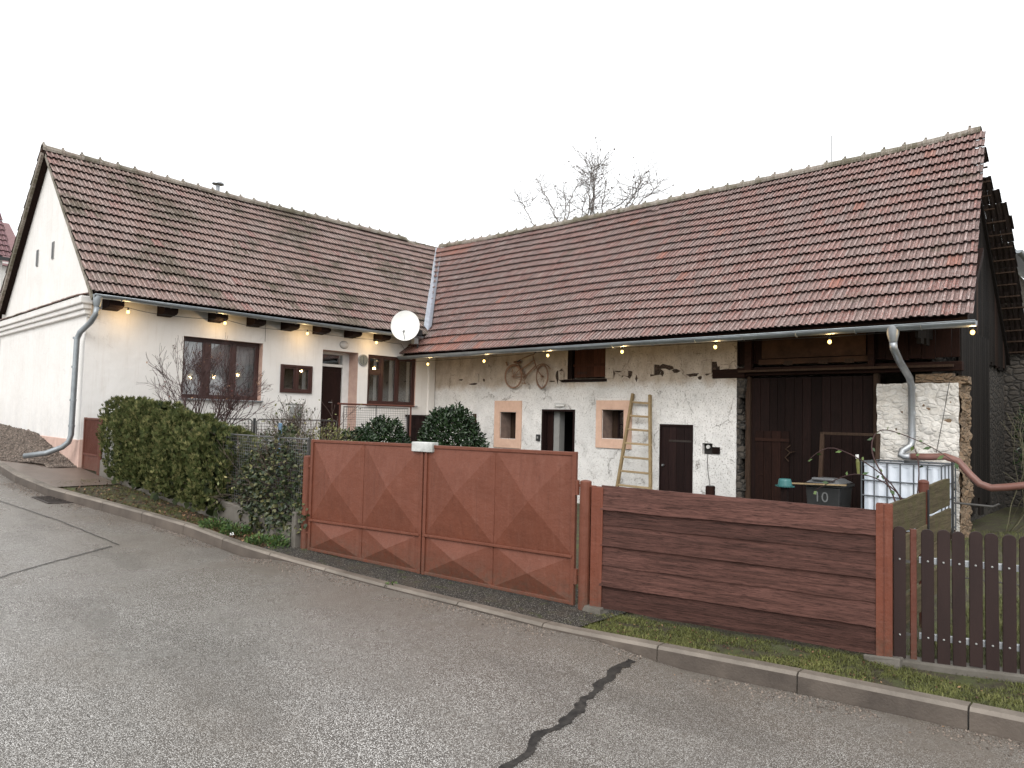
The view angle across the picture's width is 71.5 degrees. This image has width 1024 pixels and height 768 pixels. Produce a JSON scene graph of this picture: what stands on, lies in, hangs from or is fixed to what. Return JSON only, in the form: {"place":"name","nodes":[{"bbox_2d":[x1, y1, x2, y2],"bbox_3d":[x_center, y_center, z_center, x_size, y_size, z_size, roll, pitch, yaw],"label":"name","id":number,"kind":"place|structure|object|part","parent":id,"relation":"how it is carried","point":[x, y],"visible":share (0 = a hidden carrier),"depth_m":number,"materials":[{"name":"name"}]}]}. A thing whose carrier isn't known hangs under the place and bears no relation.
{"place":"outdoors","nodes":[
{"label":"outdoors","id":0,"kind":"place"},
{"bbox_2d":[277,423,281,504],"bbox_3d":[-3.498,1.332,10.658,0.068,1.497,0.065,-1,-4,43],"label":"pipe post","id":1,"kind":"object","parent":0,"point":[280,426],"visible":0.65,"depth_m":10.66,"materials":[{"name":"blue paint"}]},
{"bbox_2d":[0,473,1023,767],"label":"road","id":2,"kind":"structure","parent":0,"point":[140,645],"depth_m":4.75,"materials":[{"name":"grey asphalt"}]},
{"bbox_2d":[31,496,73,503],"bbox_3d":[-7.275,1.844,11.346,0.779,0.063,0.431,-1,-3,36],"label":"drain grate","id":3,"kind":"object","parent":2,"relation":"on","point":[48,500],"visible":0.63,"depth_m":11.27,"materials":[{"name":"metal"}]},
{"bbox_2d":[0,546,111,577],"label":"old road seam","id":4,"kind":"object","parent":2,"relation":"on","point":[57,560],"visible":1,"depth_m":8.08,"materials":[{"name":"black asphalt"}]},
{"bbox_2d":[1,501,118,544],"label":"long road seam","id":5,"kind":"object","parent":2,"relation":"on","point":[63,522],"visible":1,"depth_m":9.87,"materials":[{"name":"black asphalt"}]},
{"bbox_2d":[0,482,1023,762],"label":"kerbside grit","id":6,"kind":"object","parent":2,"relation":"on","point":[526,626],"visible":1,"depth_m":5.95,"materials":[{"name":"grey gravel"}]},
{"bbox_2d":[58,479,1023,732],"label":"fallen leaves","id":7,"kind":"object","parent":2,"relation":"on","point":[194,514],"visible":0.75,"depth_m":10.29,"materials":[{"name":"brown plant"}]},
{"bbox_2d":[498,659,635,767],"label":"tar seam","id":8,"kind":"object","parent":2,"relation":"on","point":[580,706],"visible":1,"depth_m":4.50,"materials":[{"name":"black asphalt"}]},
{"bbox_2d":[0,0,1023,278],"label":"sky","id":9,"kind":"structure","parent":0,"point":[410,119],"materials":[{"name":"white"}]},
{"bbox_2d":[59,468,1023,710],"bbox_3d":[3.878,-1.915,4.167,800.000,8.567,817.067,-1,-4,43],"label":"ground","id":10,"kind":"structure","parent":0,"point":[997,520],"depth_m":6.13,"materials":[{"name":"green plant"}]},
{"bbox_2d":[0,213,10,289],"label":"neighbour house","id":11,"kind":"structure","parent":10,"relation":"on","point":[5,249],"depth_m":28.11,"materials":[{"name":"paint"}]},
{"bbox_2d":[0,223,15,342],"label":"neighbour barn","id":12,"kind":"structure","parent":10,"relation":"on","point":[11,236],"depth_m":35.65,"materials":[{"name":"paint"}]},
{"bbox_2d":[0,423,76,467],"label":"gravel bank","id":13,"kind":"structure","parent":10,"relation":"on","point":[24,443],"depth_m":15.23,"materials":[{"name":"grey gravel"}]},
{"bbox_2d":[0,460,111,486],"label":"footpath","id":14,"kind":"structure","parent":10,"relation":"on","point":[61,476],"depth_m":12.96,"materials":[{"name":"concrete"}]},
{"bbox_2d":[81,417,102,475],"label":"gate","id":15,"kind":"structure","parent":10,"relation":"on","point":[91,458],"depth_m":13.65,"materials":[{"name":"metal"}]},
{"bbox_2d":[95,395,154,484],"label":"thuja bush","id":16,"kind":"object","parent":10,"relation":"on","point":[105,443],"visible":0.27,"depth_m":12.37,"materials":[{"name":"green plant"}]},
{"bbox_2d":[106,398,172,489],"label":"thuja bush","id":17,"kind":"object","parent":10,"relation":"on","point":[114,425],"visible":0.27,"depth_m":12.02,"materials":[{"name":"green plant"}]},
{"bbox_2d":[121,399,192,489],"bbox_3d":[-5.908,1.046,11.901,1.064,1.611,1.144,2,-3,-12],"label":"thuja bush","id":18,"kind":"object","parent":10,"relation":"on","point":[147,405],"visible":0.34,"depth_m":11.62,"materials":[{"name":"green plant"}]},
{"bbox_2d":[58,478,264,543],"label":"grass","id":19,"kind":"structure","parent":10,"relation":"on","point":[161,508],"depth_m":11.03,"materials":[{"name":"green plant"}]},
{"bbox_2d":[134,408,193,500],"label":"thuja bush","id":20,"kind":"object","parent":10,"relation":"on","point":[150,484],"visible":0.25,"depth_m":11.27,"materials":[{"name":"green plant"}]},
{"bbox_2d":[149,411,224,504],"bbox_3d":[-5.111,1.169,11.221,1.096,1.516,1.101,-1,-4,43],"label":"thuja bush","id":21,"kind":"object","parent":10,"relation":"on","point":[160,469],"visible":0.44,"depth_m":10.94,"materials":[{"name":"green plant"}]},
{"bbox_2d":[166,420,237,512],"bbox_3d":[-4.687,1.248,10.864,1.024,1.434,1.116,2,-3,-6],"label":"thuja bush","id":22,"kind":"object","parent":10,"relation":"on","point":[182,430],"visible":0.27,"depth_m":10.57,"materials":[{"name":"green plant"}]},
{"bbox_2d":[99,430,310,547],"bbox_3d":[-5.122,1.467,11.179,6.592,1.858,0.195,-1,-4,41],"label":"wire fence","id":23,"kind":"object","parent":10,"relation":"on","point":[230,511],"visible":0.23,"depth_m":9.87,"materials":[{"name":"metal"}]},
{"bbox_2d":[233,423,310,542],"bbox_3d":[-3.155,1.371,9.581,1.916,1.706,0.634,-1,-4,43],"label":"ivy","id":24,"kind":"object","parent":23,"relation":"attached to","point":[256,494],"visible":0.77,"depth_m":9.43,"materials":[{"name":"green plant"}]},
{"bbox_2d":[137,334,275,424],"bbox_3d":[-6.030,0.343,14.220,2.546,2.782,3.228,2,-3,-16],"label":"bare shrub","id":25,"kind":"object","parent":10,"relation":"on","point":[235,400],"visible":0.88,"depth_m":13.97,"materials":[{"name":"brown plant"}]},
{"bbox_2d":[197,515,232,529],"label":"weed","id":26,"kind":"object","parent":10,"relation":"on","point":[203,523],"visible":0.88,"depth_m":9.74,"materials":[{"name":"green plant"}]},
{"bbox_2d":[0,142,437,467],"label":"farmhouse","id":27,"kind":"object","parent":10,"relation":"on","point":[99,244],"visible":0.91,"depth_m":16.97,"materials":[{"name":"tile"}]},
{"bbox_2d":[180,337,262,401],"bbox_3d":[-6.647,-0.307,16.202,0.490,1.385,1.900,-1,-4,43],"label":"window","id":28,"kind":"structure","parent":27,"relation":"in","point":[246,354],"depth_m":16.42,"materials":[{"name":"paint"}]},
{"bbox_2d":[123,307,408,354],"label":"string lights","id":29,"kind":"object","parent":27,"relation":"hanging from","point":[224,323],"visible":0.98,"depth_m":15.91,"materials":[{"name":"black plastic"}]},
{"bbox_2d":[286,403,301,429],"bbox_3d":[-5.284,0.816,17.274,0.130,0.680,0.400,-1,-4,43],"label":"utility cabinet","id":30,"kind":"object","parent":27,"relation":"attached to","point":[291,409],"visible":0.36,"depth_m":17.19,"materials":[{"name":"white paint"}]},
{"bbox_3d":[-5.284,0.801,17.275,0.130,0.650,0.400,-1,-4,43],"label":"door","id":31,"kind":"part","parent":30,"relation":"part of","materials":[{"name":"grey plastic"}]},
{"bbox_2d":[280,364,312,393],"bbox_3d":[-5.465,-0.116,17.571,0.590,1.180,1.350,-1,-4,43],"label":"window","id":32,"kind":"structure","parent":27,"relation":"in","point":[293,378],"depth_m":17.62,"materials":[{"name":"paint"}]},
{"bbox_2d":[320,366,341,439],"bbox_3d":[-4.809,0.516,18.519,0.106,1.940,0.810,-1,-4,43],"label":"front door","id":33,"kind":"structure","parent":27,"relation":"in","point":[331,376],"depth_m":18.59,"materials":[{"name":"brown wood"}]},
{"bbox_2d":[340,341,347,348],"bbox_3d":[-4.342,-1.011,18.399,0.132,0.211,0.266,-1,-4,43],"label":"wall lamp","id":34,"kind":"object","parent":27,"relation":"attached to","point":[343,344],"visible":1,"depth_m":18.35,"materials":[{"name":"glass"}]},
{"bbox_2d":[358,354,367,365],"bbox_3d":[-3.929,-0.631,18.809,0.047,0.310,0.310,-1,-4,43],"label":"wall lamp","id":35,"kind":"object","parent":27,"relation":"attached to","point":[362,359],"depth_m":18.80,"materials":[{"name":"white plastic"}]},
{"bbox_2d":[367,354,417,406],"bbox_3d":[-3.487,-0.087,19.709,0.700,1.820,2.130,-1,-4,43],"label":"window","id":36,"kind":"structure","parent":27,"relation":"in","point":[391,380],"depth_m":19.77,"materials":[{"name":"paint"}]},
{"bbox_2d":[391,311,422,347],"bbox_3d":[-2.689,-1.480,19.021,0.629,0.953,1.020,-1,-4,43],"label":"satellite dish","id":37,"kind":"object","parent":27,"relation":"attached to","point":[405,325],"visible":1,"depth_m":18.93,"materials":[{"name":"metal"}]},
{"bbox_2d":[405,415,427,442],"bbox_3d":[-2.694,1.809,20.012,0.080,1.880,0.790,-1,-4,43],"label":"shed door","id":38,"kind":"structure","parent":27,"relation":"attached to","point":[416,422],"depth_m":20.00,"materials":[{"name":"brown wood"}]},
{"bbox_2d":[178,422,263,516],"bbox_3d":[-4.284,1.260,10.516,1.118,1.389,1.131,-1,-4,43],"label":"thuja bush","id":39,"kind":"object","parent":10,"relation":"on","point":[216,471],"visible":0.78,"depth_m":10.25,"materials":[{"name":"green plant"}]},
{"bbox_2d":[218,521,254,535],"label":"weed","id":40,"kind":"object","parent":10,"relation":"on","point":[245,529],"visible":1,"depth_m":9.48,"materials":[{"name":"green plant"}]},
{"bbox_2d":[228,440,279,512],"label":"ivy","id":41,"kind":"object","parent":10,"relation":"on","point":[236,488],"visible":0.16,"depth_m":10.12,"materials":[{"name":"green plant"}]},
{"bbox_2d":[244,532,277,545],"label":"weed","id":42,"kind":"object","parent":10,"relation":"on","point":[261,539],"visible":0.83,"depth_m":9.05,"materials":[{"name":"green plant"}]},
{"bbox_2d":[232,424,302,484],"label":"bare shrub","id":43,"kind":"object","parent":10,"relation":"on","point":[257,438],"visible":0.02,"depth_m":11.24,"materials":[{"name":"brown plant"}]},
{"bbox_2d":[201,418,336,466],"bbox_3d":[-5.246,1.340,14.099,0.056,1.330,4.073,-1,-4,43],"label":"garden fence","id":44,"kind":"object","parent":10,"relation":"on","point":[254,422],"visible":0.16,"depth_m":14.28,"materials":[{"name":"metal"}]},
{"bbox_2d":[244,395,319,470],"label":"bare shrub","id":45,"kind":"object","parent":10,"relation":"on","point":[300,415],"visible":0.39,"depth_m":14.40,"materials":[{"name":"brown plant"}]},
{"bbox_2d":[207,399,361,517],"bbox_3d":[-2.900,1.120,9.647,1.734,1.859,2.202,-1,-4,43],"label":"bare shrub","id":46,"kind":"object","parent":10,"relation":"on","point":[299,433],"visible":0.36,"depth_m":9.59,"materials":[{"name":"brown plant"}]},
{"bbox_2d":[259,422,313,511],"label":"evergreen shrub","id":47,"kind":"object","parent":10,"relation":"on","point":[294,450],"visible":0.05,"depth_m":11.18,"materials":[{"name":"green plant"}]},
{"bbox_2d":[301,423,357,469],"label":"evergreen shrub","id":48,"kind":"object","parent":10,"relation":"on","point":[335,438],"visible":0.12,"depth_m":9.86,"materials":[{"name":"green plant"}]},
{"bbox_2d":[337,427,381,441],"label":"laurel bush","id":49,"kind":"object","parent":10,"relation":"on","point":[359,431],"visible":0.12,"depth_m":14.68,"materials":[{"name":"green plant"}]},
{"bbox_2d":[357,414,411,443],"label":"laurel bush","id":50,"kind":"object","parent":10,"relation":"on","point":[384,427],"visible":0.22,"depth_m":15.06,"materials":[{"name":"green plant"}]},
{"bbox_2d":[262,545,625,626],"bbox_3d":[-0.869,2.079,7.860,4.748,0.085,1.284,-1,-3,38],"label":"gate apron","id":51,"kind":"object","parent":10,"relation":"on","point":[553,611],"visible":0.55,"depth_m":7.18,"materials":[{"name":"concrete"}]},
{"bbox_2d":[266,531,289,548],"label":"weed","id":52,"kind":"object","parent":51,"relation":"on","point":[285,542],"visible":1,"depth_m":8.94,"materials":[{"name":"green plant"}]},
{"bbox_2d":[300,439,596,609],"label":"metal gate","id":53,"kind":"structure","parent":51,"relation":"on","point":[502,519],"depth_m":7.53,"materials":[{"name":"metal"}]},
{"bbox_2d":[415,401,489,447],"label":"laurel bush","id":54,"kind":"object","parent":10,"relation":"on","point":[440,421],"visible":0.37,"depth_m":14.65,"materials":[{"name":"green plant"}]},
{"bbox_2d":[0,461,1023,741],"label":"kerb","id":55,"kind":"structure","parent":10,"relation":"on","point":[976,717],"depth_m":5.33,"materials":[{"name":"concrete"}]},
{"bbox_2d":[502,131,674,226],"bbox_3d":[3.239,-3.773,30.622,8.133,14.526,4.782,-1,-4,43],"label":"bare tree","id":56,"kind":"object","parent":10,"relation":"on","point":[592,178],"visible":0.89,"depth_m":30.05,"materials":[{"name":"brown plant"}]},
{"bbox_2d":[616,393,651,488],"bbox_3d":[2.752,1.473,15.318,0.999,2.576,0.640,-1,-4,43],"label":"ladder","id":57,"kind":"object","parent":10,"relation":"on","point":[649,444],"visible":0.79,"depth_m":15.44,"materials":[{"name":"brown wood"}]},
{"bbox_2d":[705,485,714,494],"bbox_3d":[3.608,2.232,12.952,0.170,0.755,0.166,-1,-4,43],"label":"stump post","id":58,"kind":"object","parent":10,"relation":"on","point":[709,489],"visible":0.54,"depth_m":12.90,"materials":[{"name":"brown wood"}]},
{"bbox_2d":[397,125,1023,537],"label":"barn","id":59,"kind":"structure","parent":10,"relation":"on","point":[915,239],"depth_m":14.73,"materials":[{"name":"tile"}]},
{"bbox_2d":[510,413,515,437],"bbox_3d":[0.176,1.097,18.775,0.560,0.680,0.050,-1,-4,43],"label":"window","id":60,"kind":"structure","parent":59,"relation":"in","point":[513,415],"depth_m":18.89,"materials":[{"name":"brown wood"}]},
{"bbox_2d":[505,352,549,388],"bbox_3d":[0.333,-0.358,17.953,1.571,0.961,0.353,-1,-3,38],"label":"bicycle","id":61,"kind":"object","parent":59,"relation":"attached to","point":[521,371],"visible":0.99,"depth_m":17.99,"materials":[{"name":"metal"}]},
{"bbox_2d":[554,403,565,407],"bbox_3d":[1.165,0.518,17.299,0.364,0.124,0.060,-1,-4,43],"label":"door canopy light","id":62,"kind":"object","parent":59,"relation":"attached to","point":[559,405],"visible":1,"depth_m":17.25,"materials":[{"name":"white paint"}]},
{"bbox_2d":[612,410,623,438],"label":"window","id":63,"kind":"structure","parent":59,"relation":"in","point":[617,415],"depth_m":16.61,"materials":[{"name":"brown wood"}]},
{"bbox_2d":[659,424,692,492],"bbox_3d":[3.487,1.833,15.081,0.820,1.950,0.090,-1,-4,43],"label":"stable door","id":64,"kind":"structure","parent":59,"relation":"in","point":[675,440],"depth_m":15.11,"materials":[{"name":"brown wood"}]},
{"bbox_2d":[405,327,974,364],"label":"string lights","id":65,"kind":"object","parent":59,"relation":"hanging from","point":[972,331],"visible":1,"depth_m":13.29,"materials":[{"name":"black plastic"}]},
{"bbox_2d":[704,443,719,483],"bbox_3d":[4.091,1.737,14.554,0.395,1.020,0.151,-1,-4,43],"label":"meter niche","id":66,"kind":"object","parent":59,"relation":"attached to","point":[709,449],"visible":0.89,"depth_m":14.58,"materials":[{"name":"black metal"}]},
{"bbox_2d":[751,375,872,508],"bbox_3d":[5.564,1.318,13.342,2.264,2.910,0.121,-1,-4,43],"label":"barn door","id":67,"kind":"structure","parent":59,"relation":"in","point":[789,415],"depth_m":13.41,"materials":[{"name":"brown wood"}]},
{"bbox_2d":[909,453,1023,491],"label":"drain hose","id":68,"kind":"object","parent":59,"relation":"attached to","point":[970,475],"visible":0.97,"depth_m":11.12,"materials":[{"name":"orange plastic"}]},
{"bbox_2d":[582,485,903,668],"bbox_3d":[1.828,1.551,6.007,2.630,1.265,0.245,0,-3,30],"label":"board fence","id":69,"kind":"object","parent":10,"relation":"on","point":[815,574],"visible":0.97,"depth_m":5.88,"materials":[{"name":"brown wood"}]},
{"bbox_2d":[781,487,788,501],"bbox_3d":[4.222,2.041,11.011,0.100,0.880,0.100,-1,-4,43],"label":"post","id":70,"kind":"object","parent":10,"relation":"on","point":[784,494],"visible":0.38,"depth_m":10.99,"materials":[{"name":"brown wood"}]},
{"bbox_2d":[775,478,794,487],"bbox_3d":[4.234,1.534,11.036,0.241,0.125,0.241,1,-3,-2],"label":"bucket","id":71,"kind":"object","parent":70,"relation":"on","point":[785,482],"visible":1,"depth_m":10.96,"materials":[{"name":"teal plastic"}]},
{"bbox_2d":[625,528,1023,663],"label":"grass","id":72,"kind":"structure","parent":10,"relation":"on","point":[1020,534],"depth_m":8.31,"materials":[{"name":"green plant"}]},
{"bbox_2d":[860,459,956,539],"bbox_3d":[6.283,1.817,11.284,1.144,1.210,0.925,-1,-4,43],"label":"water tank","id":73,"kind":"object","parent":72,"relation":"on","point":[902,478],"visible":0.45,"depth_m":11.08,"materials":[{"name":"plastic"}]},
{"bbox_2d":[855,454,859,473],"bbox_3d":[5.519,1.287,11.356,0.064,0.323,0.062,-1,-4,43],"label":"plastic bottle","id":74,"kind":"object","parent":73,"relation":"on","point":[857,465],"visible":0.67,"depth_m":11.34,"materials":[{"name":"yellow plastic"}]},
{"bbox_2d":[803,477,854,507],"bbox_3d":[5.297,2.042,11.877,0.620,0.970,0.690,-1,-4,43],"label":"wheelie bin","id":75,"kind":"object","parent":10,"relation":"on","point":[831,495],"visible":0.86,"depth_m":11.67,"materials":[{"name":"black plastic"}]},
{"bbox_2d":[792,482,846,485],"bbox_3d":[5.003,1.638,11.632,0.864,0.050,0.070,-1,-4,39],"label":"wooden lath","id":76,"kind":"object","parent":75,"relation":"on","point":[821,484],"visible":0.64,"depth_m":11.60,"materials":[{"name":"brown wood"}]},
{"bbox_2d":[818,432,880,476],"bbox_3d":[5.845,1.718,12.394,1.000,1.738,0.258,-1,-4,43],"label":"timber frame","id":77,"kind":"object","parent":10,"relation":"on","point":[822,446],"visible":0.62,"depth_m":12.68,"materials":[{"name":"brown wood"}]},
{"bbox_2d":[808,427,958,501],"bbox_3d":[3.614,1.001,7.115,0.650,1.161,1.493,3,-3,-25],"label":"bramble","id":78,"kind":"object","parent":10,"relation":"on","point":[956,466],"visible":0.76,"depth_m":6.92,"materials":[{"name":"red plant"}]},
{"bbox_2d":[891,462,1018,627],"bbox_3d":[3.705,1.482,6.314,2.319,1.520,0.567,3,-3,-32],"label":"side fence","id":79,"kind":"object","parent":10,"relation":"on","point":[913,511],"visible":0.53,"depth_m":6.33,"materials":[{"name":"brown wood"}]},
{"bbox_2d":[893,526,1023,683],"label":"picket fence","id":80,"kind":"object","parent":10,"relation":"on","point":[1009,568],"visible":0.98,"depth_m":5.19,"materials":[{"name":"paint"}]},
{"bbox_2d":[907,590,1019,668],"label":"grass","id":81,"kind":"structure","parent":10,"relation":"on","point":[967,647],"depth_m":6.02,"materials":[{"name":"green plant"}]},
{"bbox_2d":[1001,407,1023,532],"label":"bare shrub","id":82,"kind":"object","parent":10,"relation":"on","point":[1014,526],"visible":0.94,"depth_m":12.14,"materials":[{"name":"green plant"}]},
{"bbox_2d":[1004,335,1023,507],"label":"garden wall","id":83,"kind":"structure","parent":10,"relation":"on","point":[1013,385],"depth_m":16.86,"materials":[{"name":"grey stone"}]},
{"bbox_2d":[1010,390,1023,489],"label":"evergreen shrub","id":84,"kind":"object","parent":10,"relation":"on","point":[1019,417],"visible":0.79,"depth_m":15.10,"materials":[{"name":"green plant"}]},
{"bbox_3d":[-3.636,2.189,18.163,2.150,1.300,4.150,-1,-4,43],"label":"terrace","id":85,"kind":"object","parent":10,"relation":"on","visible":0},
{"bbox_2d":[337,403,414,442],"bbox_3d":[-3.268,1.045,17.230,0.044,1.112,2.240,-1,-4,43],"label":"railing","id":86,"kind":"object","parent":85,"relation":"on","point":[376,407],"visible":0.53,"depth_m":17.20,"materials":[{"name":"metal"}]},
{"bbox_2d":[567,611,1023,711],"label":"grass","id":87,"kind":"structure","parent":0,"point":[775,659],"depth_m":5.37,"materials":[{"name":"green plant"}]},
{"bbox_2d":[996,193,1023,308],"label":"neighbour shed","id":88,"kind":"structure","parent":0,"point":[1020,258],"depth_m":24.31,"materials":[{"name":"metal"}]}
]}

